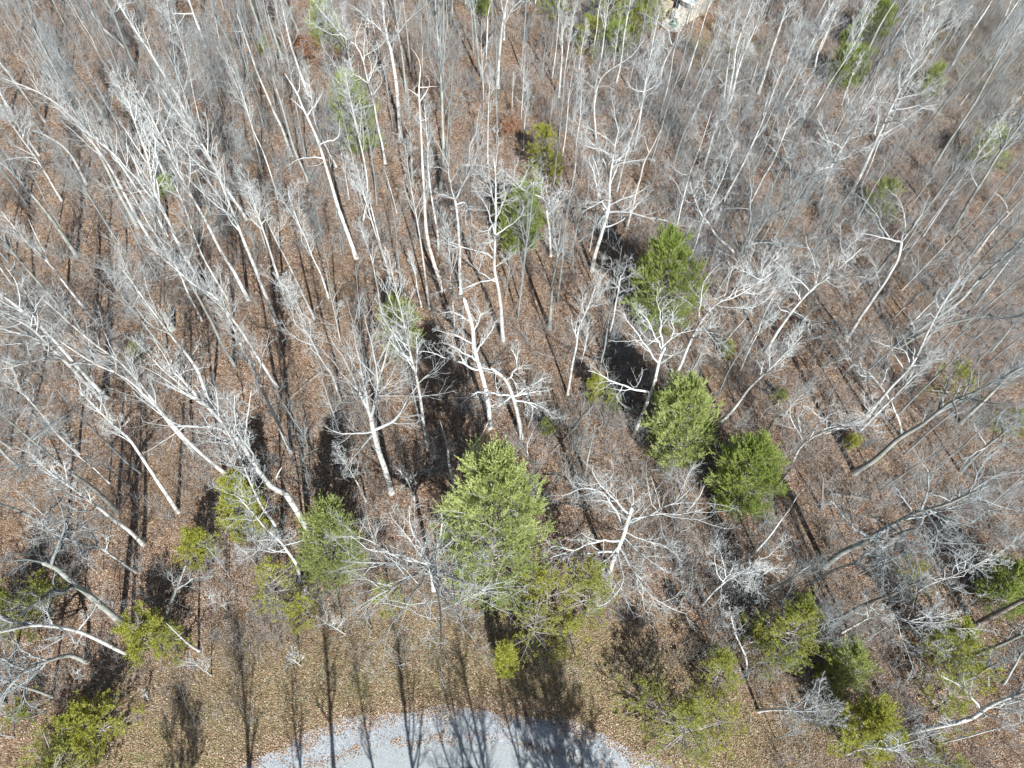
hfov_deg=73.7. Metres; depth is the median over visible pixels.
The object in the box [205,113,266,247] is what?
bare tree
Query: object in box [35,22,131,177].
bare tree
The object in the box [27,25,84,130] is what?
sapling
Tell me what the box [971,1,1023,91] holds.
bare tree
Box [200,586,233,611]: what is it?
bare tree
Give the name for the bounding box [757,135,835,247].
bare tree
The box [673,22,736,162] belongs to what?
bare tree
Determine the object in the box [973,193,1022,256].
bare tree
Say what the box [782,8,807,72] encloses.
bare tree
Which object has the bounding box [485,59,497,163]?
bare tree
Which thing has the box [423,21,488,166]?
bare tree
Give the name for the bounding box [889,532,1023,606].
bare tree
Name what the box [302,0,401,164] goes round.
bare tree
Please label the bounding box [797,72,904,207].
bare tree
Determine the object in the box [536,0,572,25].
cedar tree
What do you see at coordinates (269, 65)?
bare tree
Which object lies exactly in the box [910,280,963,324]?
bare tree
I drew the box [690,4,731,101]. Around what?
bare tree
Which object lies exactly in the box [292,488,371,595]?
pine tree
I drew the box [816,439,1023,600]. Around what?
bare tree
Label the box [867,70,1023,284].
bare tree
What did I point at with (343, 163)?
sapling
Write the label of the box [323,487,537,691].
bare tree
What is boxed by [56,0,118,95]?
bare tree
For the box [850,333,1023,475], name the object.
bare tree
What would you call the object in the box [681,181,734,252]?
bare tree
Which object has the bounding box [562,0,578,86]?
bare tree
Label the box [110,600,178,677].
cedar tree
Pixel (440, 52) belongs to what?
bare tree
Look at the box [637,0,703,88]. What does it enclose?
bare tree
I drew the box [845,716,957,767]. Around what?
bare tree
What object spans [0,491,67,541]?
bare tree
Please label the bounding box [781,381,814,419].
bare tree
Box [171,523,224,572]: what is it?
cedar tree
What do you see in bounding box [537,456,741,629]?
bare tree
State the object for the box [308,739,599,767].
road
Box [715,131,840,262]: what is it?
bare tree
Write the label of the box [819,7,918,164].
bare tree
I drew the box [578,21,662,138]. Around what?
bare tree
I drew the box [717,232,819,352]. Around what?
bare tree
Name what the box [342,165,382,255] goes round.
bare tree
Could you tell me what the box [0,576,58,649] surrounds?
cedar tree
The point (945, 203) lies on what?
bare tree
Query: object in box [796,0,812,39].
bare tree
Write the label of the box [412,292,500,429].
bare tree
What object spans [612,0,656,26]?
cedar tree
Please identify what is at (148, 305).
bare tree
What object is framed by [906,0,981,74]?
bare tree
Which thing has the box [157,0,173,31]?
bare tree
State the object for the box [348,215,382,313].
bare tree
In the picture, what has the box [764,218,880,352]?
bare tree
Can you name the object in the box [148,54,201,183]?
bare tree
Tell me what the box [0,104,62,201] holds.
bare tree
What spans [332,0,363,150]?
bare tree
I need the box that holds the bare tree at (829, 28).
[817,0,850,58]
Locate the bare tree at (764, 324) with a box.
[747,304,779,347]
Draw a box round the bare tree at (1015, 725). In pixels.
[932,703,1023,745]
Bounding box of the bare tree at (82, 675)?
[71,666,98,681]
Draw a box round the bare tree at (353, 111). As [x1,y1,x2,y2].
[323,48,369,229]
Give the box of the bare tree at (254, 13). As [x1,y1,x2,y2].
[249,0,262,34]
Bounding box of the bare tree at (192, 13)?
[147,0,205,46]
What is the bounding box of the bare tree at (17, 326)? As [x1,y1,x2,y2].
[0,312,37,341]
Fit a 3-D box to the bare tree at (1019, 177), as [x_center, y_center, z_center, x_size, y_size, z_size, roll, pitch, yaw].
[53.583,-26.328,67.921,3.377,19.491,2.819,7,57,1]
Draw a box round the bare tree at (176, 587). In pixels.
[163,565,214,622]
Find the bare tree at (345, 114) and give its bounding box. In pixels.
[308,57,362,201]
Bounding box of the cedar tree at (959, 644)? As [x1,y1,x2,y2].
[910,611,1004,688]
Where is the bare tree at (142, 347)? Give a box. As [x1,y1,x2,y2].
[119,322,212,412]
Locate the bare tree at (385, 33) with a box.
[344,0,427,140]
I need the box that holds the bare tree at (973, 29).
[952,0,992,64]
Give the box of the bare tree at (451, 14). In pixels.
[450,2,451,25]
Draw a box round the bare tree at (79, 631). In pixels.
[0,593,129,658]
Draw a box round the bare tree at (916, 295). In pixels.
[892,288,929,319]
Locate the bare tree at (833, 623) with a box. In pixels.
[778,593,898,656]
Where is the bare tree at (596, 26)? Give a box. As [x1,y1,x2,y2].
[591,0,604,58]
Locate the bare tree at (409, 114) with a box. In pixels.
[394,78,419,184]
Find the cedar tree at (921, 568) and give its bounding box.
[889,552,934,604]
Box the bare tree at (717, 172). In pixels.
[686,112,754,266]
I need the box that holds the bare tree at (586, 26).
[575,18,590,69]
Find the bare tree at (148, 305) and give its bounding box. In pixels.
[100,230,212,408]
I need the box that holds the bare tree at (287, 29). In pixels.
[271,0,308,96]
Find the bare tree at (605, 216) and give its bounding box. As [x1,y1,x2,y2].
[569,87,699,272]
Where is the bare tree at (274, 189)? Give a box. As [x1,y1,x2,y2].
[261,170,299,227]
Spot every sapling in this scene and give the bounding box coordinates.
[0,0,52,86]
[0,470,47,518]
[0,702,25,732]
[1,77,13,125]
[1,427,54,479]
[6,454,34,473]
[13,0,53,69]
[15,118,42,163]
[16,336,43,364]
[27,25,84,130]
[49,148,79,200]
[54,355,84,388]
[70,195,105,238]
[71,546,103,570]
[75,523,102,547]
[77,437,127,486]
[89,595,116,608]
[100,220,143,296]
[123,255,159,327]
[128,150,155,206]
[141,64,176,128]
[156,265,196,331]
[157,24,183,81]
[167,247,205,296]
[186,241,216,296]
[193,156,231,222]
[200,542,228,575]
[206,375,247,434]
[208,0,220,47]
[210,197,235,258]
[232,44,259,96]
[242,372,262,406]
[249,233,257,264]
[281,131,291,175]
[292,446,315,480]
[298,427,321,463]
[305,334,323,374]
[305,607,347,648]
[310,15,332,71]
[313,366,344,423]
[316,258,349,340]
[319,53,334,81]
[324,37,341,80]
[326,585,346,616]
[331,112,349,199]
[332,209,346,249]
[342,593,375,626]
[354,294,384,331]
[360,0,369,35]
[369,355,385,392]
[384,0,404,58]
[387,541,404,564]
[413,103,439,199]
[421,526,451,560]
[422,285,443,329]
[423,1,431,46]
[434,0,455,28]
[451,8,463,56]
[454,29,465,74]
[469,137,486,187]
[470,11,492,99]
[472,107,485,151]
[497,251,523,296]
[511,43,532,117]
[519,57,529,105]
[527,363,542,389]
[529,61,545,115]
[531,25,554,78]
[531,483,551,520]
[543,2,561,56]
[546,75,561,122]
[564,225,582,275]
[566,15,581,72]
[566,84,582,133]
[566,191,594,260]
[573,0,580,36]
[576,312,597,372]
[580,52,601,109]
[590,145,608,190]
[611,6,625,62]
[614,341,628,365]
[615,77,635,121]
[684,338,711,372]
[686,101,705,147]
[705,610,730,634]
[709,353,722,370]
[711,79,732,128]
[741,15,753,72]
[750,58,775,106]
[757,379,791,419]
[762,131,786,170]
[775,720,814,745]
[779,141,803,176]
[781,212,803,261]
[781,228,802,267]
[781,715,810,728]
[796,78,815,104]
[807,313,846,364]
[812,45,837,92]
[823,326,864,367]
[829,65,852,95]
[831,235,849,262]
[850,246,882,296]
[850,422,884,458]
[852,485,878,509]
[870,286,893,321]
[872,193,895,228]
[887,196,938,273]
[893,138,917,175]
[901,213,977,290]
[903,265,926,305]
[908,746,967,767]
[910,67,950,118]
[913,140,963,203]
[914,41,942,97]
[917,395,938,421]
[922,207,951,255]
[942,657,974,672]
[946,0,976,47]
[957,135,1012,191]
[988,475,1023,505]
[1001,534,1023,555]
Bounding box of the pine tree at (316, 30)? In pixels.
[302,0,347,56]
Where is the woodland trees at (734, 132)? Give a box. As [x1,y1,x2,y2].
[0,0,1023,574]
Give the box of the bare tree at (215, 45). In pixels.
[200,18,263,171]
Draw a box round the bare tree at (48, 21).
[32,0,60,43]
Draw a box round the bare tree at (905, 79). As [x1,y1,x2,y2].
[850,0,973,195]
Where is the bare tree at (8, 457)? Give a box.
[0,447,20,470]
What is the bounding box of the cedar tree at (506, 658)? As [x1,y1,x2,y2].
[492,637,519,678]
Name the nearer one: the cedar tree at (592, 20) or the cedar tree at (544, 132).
the cedar tree at (544, 132)
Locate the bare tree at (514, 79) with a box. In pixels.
[511,71,515,110]
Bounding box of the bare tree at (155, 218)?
[125,169,236,366]
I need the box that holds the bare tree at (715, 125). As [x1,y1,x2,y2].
[701,95,728,171]
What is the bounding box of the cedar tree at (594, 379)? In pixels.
[583,370,609,405]
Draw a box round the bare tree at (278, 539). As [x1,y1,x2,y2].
[206,454,328,584]
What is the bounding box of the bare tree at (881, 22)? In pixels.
[861,0,895,63]
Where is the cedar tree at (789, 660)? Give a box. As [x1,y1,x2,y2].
[751,637,802,681]
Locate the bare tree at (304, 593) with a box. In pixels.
[301,586,320,604]
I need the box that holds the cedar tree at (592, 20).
[573,9,612,59]
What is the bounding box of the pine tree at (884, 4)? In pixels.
[853,0,899,44]
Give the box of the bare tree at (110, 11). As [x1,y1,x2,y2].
[98,0,137,70]
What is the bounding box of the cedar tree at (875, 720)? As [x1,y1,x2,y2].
[813,690,910,767]
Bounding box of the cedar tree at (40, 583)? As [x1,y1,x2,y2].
[18,567,70,621]
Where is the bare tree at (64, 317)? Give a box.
[17,274,194,451]
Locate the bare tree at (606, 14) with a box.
[592,0,620,109]
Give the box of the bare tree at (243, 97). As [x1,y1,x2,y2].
[216,47,278,199]
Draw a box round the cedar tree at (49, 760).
[17,716,103,767]
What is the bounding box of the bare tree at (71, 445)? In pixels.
[0,390,110,483]
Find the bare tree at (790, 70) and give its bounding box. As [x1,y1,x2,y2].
[746,25,811,188]
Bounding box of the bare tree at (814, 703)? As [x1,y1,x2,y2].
[756,672,851,736]
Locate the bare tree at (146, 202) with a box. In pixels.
[91,162,203,321]
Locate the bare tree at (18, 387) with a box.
[0,354,80,454]
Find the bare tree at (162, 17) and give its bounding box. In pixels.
[155,0,178,50]
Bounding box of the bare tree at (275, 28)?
[259,0,306,119]
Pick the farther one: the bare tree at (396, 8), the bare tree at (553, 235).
the bare tree at (396, 8)
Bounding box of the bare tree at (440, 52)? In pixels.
[415,0,457,193]
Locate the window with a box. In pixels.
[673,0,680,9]
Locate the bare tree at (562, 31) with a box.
[555,0,571,97]
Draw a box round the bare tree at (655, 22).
[619,0,671,151]
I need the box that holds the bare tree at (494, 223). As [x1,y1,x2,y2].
[427,126,532,341]
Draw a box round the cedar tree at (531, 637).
[507,591,565,670]
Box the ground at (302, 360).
[0,0,1023,767]
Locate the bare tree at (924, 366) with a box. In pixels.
[857,347,944,432]
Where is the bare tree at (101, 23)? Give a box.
[88,2,110,40]
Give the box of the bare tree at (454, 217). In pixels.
[431,156,485,274]
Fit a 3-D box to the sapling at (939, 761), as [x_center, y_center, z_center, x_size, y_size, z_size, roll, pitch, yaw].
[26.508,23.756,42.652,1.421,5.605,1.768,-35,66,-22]
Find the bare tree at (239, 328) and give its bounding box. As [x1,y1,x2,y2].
[138,230,278,388]
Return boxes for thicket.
[0,0,1023,762]
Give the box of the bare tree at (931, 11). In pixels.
[918,0,951,38]
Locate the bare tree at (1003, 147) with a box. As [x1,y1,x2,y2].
[948,89,1023,233]
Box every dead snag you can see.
[28,220,44,251]
[161,311,175,331]
[166,623,200,652]
[232,15,292,156]
[274,467,281,487]
[285,61,358,259]
[384,169,396,213]
[407,48,444,292]
[437,422,455,488]
[455,422,487,470]
[583,425,597,476]
[625,130,660,228]
[686,485,704,511]
[753,512,787,553]
[786,485,804,511]
[819,478,823,510]
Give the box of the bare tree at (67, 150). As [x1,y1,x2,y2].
[0,96,87,184]
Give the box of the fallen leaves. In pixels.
[0,10,1023,767]
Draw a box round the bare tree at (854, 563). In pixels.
[807,537,906,586]
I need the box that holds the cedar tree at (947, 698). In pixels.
[912,668,989,744]
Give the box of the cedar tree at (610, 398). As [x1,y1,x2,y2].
[600,390,623,413]
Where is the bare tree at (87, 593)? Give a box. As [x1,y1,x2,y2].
[0,471,124,636]
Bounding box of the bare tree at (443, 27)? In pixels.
[442,0,443,45]
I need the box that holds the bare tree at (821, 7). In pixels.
[816,0,826,16]
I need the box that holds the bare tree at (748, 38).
[730,0,769,101]
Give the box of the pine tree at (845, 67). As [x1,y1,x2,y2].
[826,40,878,89]
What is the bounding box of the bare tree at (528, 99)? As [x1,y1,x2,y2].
[522,91,534,149]
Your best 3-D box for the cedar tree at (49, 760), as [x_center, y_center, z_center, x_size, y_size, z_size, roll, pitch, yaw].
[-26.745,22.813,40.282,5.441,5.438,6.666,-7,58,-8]
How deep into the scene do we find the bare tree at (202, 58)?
65.72 m
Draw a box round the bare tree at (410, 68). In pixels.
[401,0,411,71]
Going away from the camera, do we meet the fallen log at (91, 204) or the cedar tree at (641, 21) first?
the fallen log at (91, 204)
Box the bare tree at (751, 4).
[727,0,759,102]
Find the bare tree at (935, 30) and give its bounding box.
[901,3,954,84]
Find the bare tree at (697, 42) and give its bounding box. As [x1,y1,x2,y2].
[682,0,712,89]
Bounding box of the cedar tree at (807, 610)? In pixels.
[749,587,832,677]
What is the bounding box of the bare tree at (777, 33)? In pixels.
[756,0,801,93]
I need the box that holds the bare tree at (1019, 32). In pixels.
[960,17,1023,104]
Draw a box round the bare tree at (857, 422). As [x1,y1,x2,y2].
[770,385,893,481]
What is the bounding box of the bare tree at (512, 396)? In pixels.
[450,339,567,439]
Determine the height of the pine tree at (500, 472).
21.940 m
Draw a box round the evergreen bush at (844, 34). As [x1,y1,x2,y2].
[838,24,858,45]
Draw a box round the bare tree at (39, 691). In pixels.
[0,632,54,698]
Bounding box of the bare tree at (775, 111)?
[751,87,809,185]
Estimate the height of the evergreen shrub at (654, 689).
4.287 m
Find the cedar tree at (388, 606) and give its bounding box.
[365,575,410,620]
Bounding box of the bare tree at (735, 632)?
[718,604,763,679]
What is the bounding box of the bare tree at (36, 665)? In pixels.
[0,619,89,721]
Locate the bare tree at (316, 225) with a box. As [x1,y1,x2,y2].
[304,198,339,321]
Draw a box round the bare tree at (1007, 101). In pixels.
[990,82,1023,124]
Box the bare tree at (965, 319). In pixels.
[898,301,1023,346]
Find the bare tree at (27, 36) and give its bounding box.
[7,0,138,228]
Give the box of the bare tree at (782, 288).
[740,262,805,370]
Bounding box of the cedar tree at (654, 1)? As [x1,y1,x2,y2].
[633,0,671,20]
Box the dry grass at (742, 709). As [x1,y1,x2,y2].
[0,566,886,767]
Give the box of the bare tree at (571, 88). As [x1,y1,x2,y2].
[562,50,589,155]
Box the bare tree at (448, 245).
[426,205,460,333]
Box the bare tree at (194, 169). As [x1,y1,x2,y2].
[129,51,215,215]
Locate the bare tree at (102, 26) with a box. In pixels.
[86,0,123,47]
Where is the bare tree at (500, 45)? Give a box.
[497,0,532,88]
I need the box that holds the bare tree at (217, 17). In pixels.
[197,0,245,100]
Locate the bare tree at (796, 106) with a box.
[751,64,830,201]
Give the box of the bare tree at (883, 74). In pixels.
[816,61,889,185]
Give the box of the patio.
[662,10,685,31]
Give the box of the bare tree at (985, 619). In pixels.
[973,597,1023,629]
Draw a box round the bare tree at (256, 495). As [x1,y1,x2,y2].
[185,407,282,541]
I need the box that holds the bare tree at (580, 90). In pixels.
[571,57,592,185]
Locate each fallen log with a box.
[71,199,111,210]
[293,370,322,394]
[341,393,479,398]
[535,350,557,358]
[548,382,611,455]
[577,347,604,357]
[829,489,868,500]
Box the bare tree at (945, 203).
[922,177,962,235]
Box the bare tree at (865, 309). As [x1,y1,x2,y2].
[846,180,945,338]
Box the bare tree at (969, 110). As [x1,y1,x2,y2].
[926,3,1023,173]
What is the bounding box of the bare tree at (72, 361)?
[0,261,109,399]
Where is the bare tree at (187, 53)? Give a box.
[156,0,204,135]
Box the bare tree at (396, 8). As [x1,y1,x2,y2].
[391,0,406,92]
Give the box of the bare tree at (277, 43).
[264,0,283,61]
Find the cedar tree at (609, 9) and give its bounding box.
[586,0,636,30]
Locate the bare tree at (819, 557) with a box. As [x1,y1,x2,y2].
[752,546,834,605]
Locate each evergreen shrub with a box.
[0,685,72,737]
[273,587,322,636]
[539,612,591,661]
[610,657,684,753]
[685,690,748,759]
[730,607,782,666]
[810,655,866,703]
[878,697,916,755]
[950,649,1007,700]
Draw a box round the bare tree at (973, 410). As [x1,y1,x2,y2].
[958,354,1023,424]
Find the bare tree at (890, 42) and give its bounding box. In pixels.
[859,0,919,97]
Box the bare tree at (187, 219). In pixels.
[165,160,235,310]
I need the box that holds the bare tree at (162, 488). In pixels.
[67,370,180,513]
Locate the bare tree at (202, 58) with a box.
[175,15,222,149]
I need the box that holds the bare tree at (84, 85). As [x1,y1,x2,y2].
[32,22,109,124]
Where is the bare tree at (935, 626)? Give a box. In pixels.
[841,569,999,680]
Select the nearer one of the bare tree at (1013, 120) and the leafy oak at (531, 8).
the bare tree at (1013, 120)
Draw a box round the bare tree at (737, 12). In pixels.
[722,1,745,99]
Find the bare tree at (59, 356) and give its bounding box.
[0,274,112,402]
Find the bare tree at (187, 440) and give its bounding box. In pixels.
[41,320,226,474]
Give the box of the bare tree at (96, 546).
[19,506,137,573]
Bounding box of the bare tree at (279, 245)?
[233,164,315,319]
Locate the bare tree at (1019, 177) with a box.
[1004,169,1023,198]
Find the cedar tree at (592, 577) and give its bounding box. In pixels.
[550,551,620,632]
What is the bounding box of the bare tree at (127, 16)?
[114,0,194,123]
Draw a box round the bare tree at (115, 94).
[105,59,164,172]
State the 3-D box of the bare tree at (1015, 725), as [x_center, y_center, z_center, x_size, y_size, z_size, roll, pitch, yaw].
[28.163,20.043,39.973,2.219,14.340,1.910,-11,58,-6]
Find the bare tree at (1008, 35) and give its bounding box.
[981,0,1023,78]
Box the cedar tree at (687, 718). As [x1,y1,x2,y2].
[637,679,730,767]
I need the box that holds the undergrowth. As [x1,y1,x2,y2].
[0,0,1023,767]
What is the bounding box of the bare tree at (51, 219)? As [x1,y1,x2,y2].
[0,148,79,257]
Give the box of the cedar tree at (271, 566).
[250,554,304,619]
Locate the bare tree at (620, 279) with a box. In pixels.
[595,255,641,334]
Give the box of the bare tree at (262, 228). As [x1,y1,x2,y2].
[235,169,285,293]
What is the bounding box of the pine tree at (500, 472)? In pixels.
[425,432,561,620]
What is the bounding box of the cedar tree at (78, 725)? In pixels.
[34,688,147,767]
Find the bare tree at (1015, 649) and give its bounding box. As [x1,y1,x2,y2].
[1001,618,1023,685]
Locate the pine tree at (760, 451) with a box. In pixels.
[703,427,792,522]
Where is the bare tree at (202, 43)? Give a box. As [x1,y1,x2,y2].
[185,9,225,112]
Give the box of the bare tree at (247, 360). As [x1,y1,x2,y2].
[196,265,293,453]
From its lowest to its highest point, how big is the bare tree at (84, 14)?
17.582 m
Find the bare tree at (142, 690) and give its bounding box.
[140,689,148,699]
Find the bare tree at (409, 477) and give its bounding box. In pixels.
[394,464,416,500]
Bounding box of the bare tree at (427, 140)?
[404,82,439,248]
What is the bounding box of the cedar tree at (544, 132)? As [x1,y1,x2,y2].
[522,121,563,183]
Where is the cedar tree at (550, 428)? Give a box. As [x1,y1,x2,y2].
[539,416,555,434]
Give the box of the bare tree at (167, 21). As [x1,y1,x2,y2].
[152,0,183,60]
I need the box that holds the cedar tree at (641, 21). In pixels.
[628,4,659,35]
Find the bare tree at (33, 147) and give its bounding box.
[0,92,39,155]
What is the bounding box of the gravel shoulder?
[242,703,670,767]
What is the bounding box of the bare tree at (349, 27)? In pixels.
[321,0,370,69]
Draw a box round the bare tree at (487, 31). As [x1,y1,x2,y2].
[485,0,492,58]
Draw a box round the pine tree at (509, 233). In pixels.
[491,174,550,261]
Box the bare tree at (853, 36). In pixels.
[805,0,878,124]
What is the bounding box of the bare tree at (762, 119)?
[714,12,818,222]
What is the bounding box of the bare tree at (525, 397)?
[521,386,546,427]
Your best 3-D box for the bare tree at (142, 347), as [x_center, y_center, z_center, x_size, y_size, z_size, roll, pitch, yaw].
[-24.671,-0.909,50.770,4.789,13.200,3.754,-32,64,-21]
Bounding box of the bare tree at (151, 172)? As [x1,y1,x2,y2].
[66,79,205,285]
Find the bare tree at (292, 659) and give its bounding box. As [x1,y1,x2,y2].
[284,645,305,671]
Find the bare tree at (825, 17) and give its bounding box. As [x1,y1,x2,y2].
[782,0,845,102]
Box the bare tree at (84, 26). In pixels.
[65,0,111,72]
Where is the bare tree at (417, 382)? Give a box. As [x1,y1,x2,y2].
[369,246,429,450]
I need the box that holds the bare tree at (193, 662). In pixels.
[178,644,213,675]
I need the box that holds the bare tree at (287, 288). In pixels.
[272,271,301,314]
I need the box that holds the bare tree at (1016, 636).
[962,620,1023,658]
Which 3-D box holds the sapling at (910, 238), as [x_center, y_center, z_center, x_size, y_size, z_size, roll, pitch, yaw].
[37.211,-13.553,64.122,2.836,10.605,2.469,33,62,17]
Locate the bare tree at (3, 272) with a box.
[0,267,11,283]
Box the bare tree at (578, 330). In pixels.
[564,269,610,395]
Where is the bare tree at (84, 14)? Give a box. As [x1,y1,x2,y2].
[70,0,135,106]
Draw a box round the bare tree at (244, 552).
[232,544,256,564]
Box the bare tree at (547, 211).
[496,157,574,256]
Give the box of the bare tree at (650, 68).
[616,29,668,192]
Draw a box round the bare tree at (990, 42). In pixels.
[915,0,1023,138]
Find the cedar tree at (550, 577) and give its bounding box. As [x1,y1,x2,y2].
[500,561,585,643]
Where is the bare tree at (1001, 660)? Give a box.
[959,652,1013,680]
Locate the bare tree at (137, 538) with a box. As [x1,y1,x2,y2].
[6,442,145,546]
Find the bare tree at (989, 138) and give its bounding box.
[903,94,1022,258]
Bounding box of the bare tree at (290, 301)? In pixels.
[251,265,342,401]
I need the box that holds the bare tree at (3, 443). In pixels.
[0,388,11,448]
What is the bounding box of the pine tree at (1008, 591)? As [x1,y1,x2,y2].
[972,547,1023,627]
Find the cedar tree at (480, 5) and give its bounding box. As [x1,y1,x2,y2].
[471,0,493,15]
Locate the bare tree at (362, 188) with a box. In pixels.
[344,153,392,286]
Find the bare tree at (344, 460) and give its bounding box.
[331,442,366,502]
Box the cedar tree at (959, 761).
[904,731,973,767]
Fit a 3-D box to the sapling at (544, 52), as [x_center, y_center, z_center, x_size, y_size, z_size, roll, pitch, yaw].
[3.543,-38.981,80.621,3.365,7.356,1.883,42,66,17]
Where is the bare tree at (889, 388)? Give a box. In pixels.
[862,249,980,416]
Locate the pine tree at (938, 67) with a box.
[915,58,948,98]
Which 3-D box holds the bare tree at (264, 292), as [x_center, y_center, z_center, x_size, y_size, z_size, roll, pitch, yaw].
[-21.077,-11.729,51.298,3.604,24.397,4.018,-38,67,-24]
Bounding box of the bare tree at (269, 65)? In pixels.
[252,24,309,182]
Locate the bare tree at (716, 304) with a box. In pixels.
[673,238,797,380]
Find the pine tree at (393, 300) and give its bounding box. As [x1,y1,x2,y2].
[374,290,426,365]
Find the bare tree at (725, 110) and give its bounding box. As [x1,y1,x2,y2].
[707,92,757,192]
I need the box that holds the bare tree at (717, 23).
[693,0,742,80]
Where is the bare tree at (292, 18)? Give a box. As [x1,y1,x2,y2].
[283,0,301,37]
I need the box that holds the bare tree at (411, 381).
[387,321,425,434]
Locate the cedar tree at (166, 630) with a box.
[151,623,194,668]
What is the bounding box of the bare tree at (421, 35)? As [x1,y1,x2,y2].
[412,0,427,108]
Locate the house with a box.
[649,0,709,23]
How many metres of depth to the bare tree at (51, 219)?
57.37 m
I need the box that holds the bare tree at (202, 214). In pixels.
[104,66,249,300]
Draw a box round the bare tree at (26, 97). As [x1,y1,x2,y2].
[0,51,45,122]
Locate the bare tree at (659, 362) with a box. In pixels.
[586,284,699,435]
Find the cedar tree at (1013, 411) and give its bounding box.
[985,405,1023,444]
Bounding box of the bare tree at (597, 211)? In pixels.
[589,200,599,249]
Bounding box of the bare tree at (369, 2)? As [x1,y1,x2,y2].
[363,0,388,89]
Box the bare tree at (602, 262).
[597,251,605,296]
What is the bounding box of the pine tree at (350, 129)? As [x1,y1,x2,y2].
[324,66,385,156]
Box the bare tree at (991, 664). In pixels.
[982,644,1001,687]
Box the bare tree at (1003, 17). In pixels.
[990,0,1011,37]
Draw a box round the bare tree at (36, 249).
[0,211,97,323]
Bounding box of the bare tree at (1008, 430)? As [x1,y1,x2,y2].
[948,399,1023,473]
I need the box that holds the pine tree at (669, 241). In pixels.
[620,220,713,336]
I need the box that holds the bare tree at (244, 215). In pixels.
[149,2,248,220]
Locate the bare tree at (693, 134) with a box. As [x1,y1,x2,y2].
[660,98,737,225]
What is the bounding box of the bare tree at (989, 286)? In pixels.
[975,241,1023,305]
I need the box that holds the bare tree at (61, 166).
[24,130,110,227]
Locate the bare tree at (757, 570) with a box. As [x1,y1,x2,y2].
[700,534,791,618]
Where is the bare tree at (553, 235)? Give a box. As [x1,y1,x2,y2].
[541,192,570,329]
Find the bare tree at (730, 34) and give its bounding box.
[684,4,757,136]
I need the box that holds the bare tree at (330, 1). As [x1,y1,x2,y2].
[312,0,336,63]
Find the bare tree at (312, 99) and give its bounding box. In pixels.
[294,60,336,167]
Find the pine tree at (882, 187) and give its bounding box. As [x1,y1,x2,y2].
[862,174,906,222]
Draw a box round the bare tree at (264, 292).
[159,87,278,325]
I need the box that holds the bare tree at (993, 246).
[940,172,1023,303]
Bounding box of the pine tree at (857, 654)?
[813,632,884,698]
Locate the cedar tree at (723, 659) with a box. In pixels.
[696,643,746,702]
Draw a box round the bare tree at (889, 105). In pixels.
[862,59,922,183]
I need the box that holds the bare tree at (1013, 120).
[985,105,1023,142]
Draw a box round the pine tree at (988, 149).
[961,121,1014,175]
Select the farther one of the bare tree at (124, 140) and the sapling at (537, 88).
the sapling at (537, 88)
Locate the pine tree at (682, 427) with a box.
[637,367,725,473]
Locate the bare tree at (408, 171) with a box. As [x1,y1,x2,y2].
[392,129,433,309]
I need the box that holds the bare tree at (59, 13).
[52,0,65,25]
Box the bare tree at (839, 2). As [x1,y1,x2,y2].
[813,0,848,72]
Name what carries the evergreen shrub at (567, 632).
on the ground at (302, 360)
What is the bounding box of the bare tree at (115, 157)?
[35,78,168,236]
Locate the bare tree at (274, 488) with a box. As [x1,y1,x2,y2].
[107,334,312,535]
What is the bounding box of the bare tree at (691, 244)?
[668,205,713,298]
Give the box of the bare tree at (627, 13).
[615,0,634,82]
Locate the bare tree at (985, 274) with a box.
[897,227,1023,345]
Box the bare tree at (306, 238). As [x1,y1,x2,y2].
[274,177,329,298]
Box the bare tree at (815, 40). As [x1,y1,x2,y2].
[778,1,842,133]
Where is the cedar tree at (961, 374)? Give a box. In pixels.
[915,358,982,403]
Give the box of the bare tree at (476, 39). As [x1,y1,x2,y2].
[466,0,483,79]
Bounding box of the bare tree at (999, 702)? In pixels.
[896,668,1023,740]
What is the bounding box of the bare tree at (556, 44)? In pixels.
[551,1,559,77]
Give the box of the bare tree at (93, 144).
[0,51,158,250]
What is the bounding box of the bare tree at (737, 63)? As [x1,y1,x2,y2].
[714,20,774,147]
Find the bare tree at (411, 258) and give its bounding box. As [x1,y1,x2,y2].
[407,252,421,307]
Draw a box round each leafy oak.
[287,27,321,62]
[312,41,340,67]
[495,108,525,138]
[523,0,539,18]
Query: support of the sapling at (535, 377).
on the ground at (302, 360)
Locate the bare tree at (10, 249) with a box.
[0,216,67,314]
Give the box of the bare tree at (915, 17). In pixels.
[901,0,926,40]
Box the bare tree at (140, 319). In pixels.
[60,239,167,351]
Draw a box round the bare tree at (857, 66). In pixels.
[841,51,865,104]
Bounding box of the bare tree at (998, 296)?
[960,222,1023,327]
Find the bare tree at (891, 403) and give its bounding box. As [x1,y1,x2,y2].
[810,328,902,433]
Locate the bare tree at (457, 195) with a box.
[420,96,496,294]
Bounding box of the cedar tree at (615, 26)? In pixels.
[587,14,639,59]
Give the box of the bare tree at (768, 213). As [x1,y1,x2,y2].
[711,176,789,297]
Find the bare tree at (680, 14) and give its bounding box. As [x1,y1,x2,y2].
[660,1,689,112]
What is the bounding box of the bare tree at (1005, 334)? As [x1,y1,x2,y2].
[990,297,1023,352]
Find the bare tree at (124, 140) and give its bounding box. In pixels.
[86,65,152,195]
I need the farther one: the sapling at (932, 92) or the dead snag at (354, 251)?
the sapling at (932, 92)
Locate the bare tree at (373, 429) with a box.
[294,284,457,495]
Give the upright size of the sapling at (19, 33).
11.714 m
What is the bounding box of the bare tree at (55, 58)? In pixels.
[28,11,101,140]
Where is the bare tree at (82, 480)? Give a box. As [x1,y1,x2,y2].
[0,373,119,522]
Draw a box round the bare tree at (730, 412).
[719,315,808,422]
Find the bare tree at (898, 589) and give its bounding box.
[827,563,938,628]
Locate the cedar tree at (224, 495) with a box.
[212,468,273,546]
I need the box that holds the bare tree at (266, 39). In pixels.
[255,0,276,79]
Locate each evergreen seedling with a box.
[125,339,142,361]
[155,172,174,197]
[257,34,269,54]
[718,336,736,360]
[769,387,788,409]
[843,430,864,451]

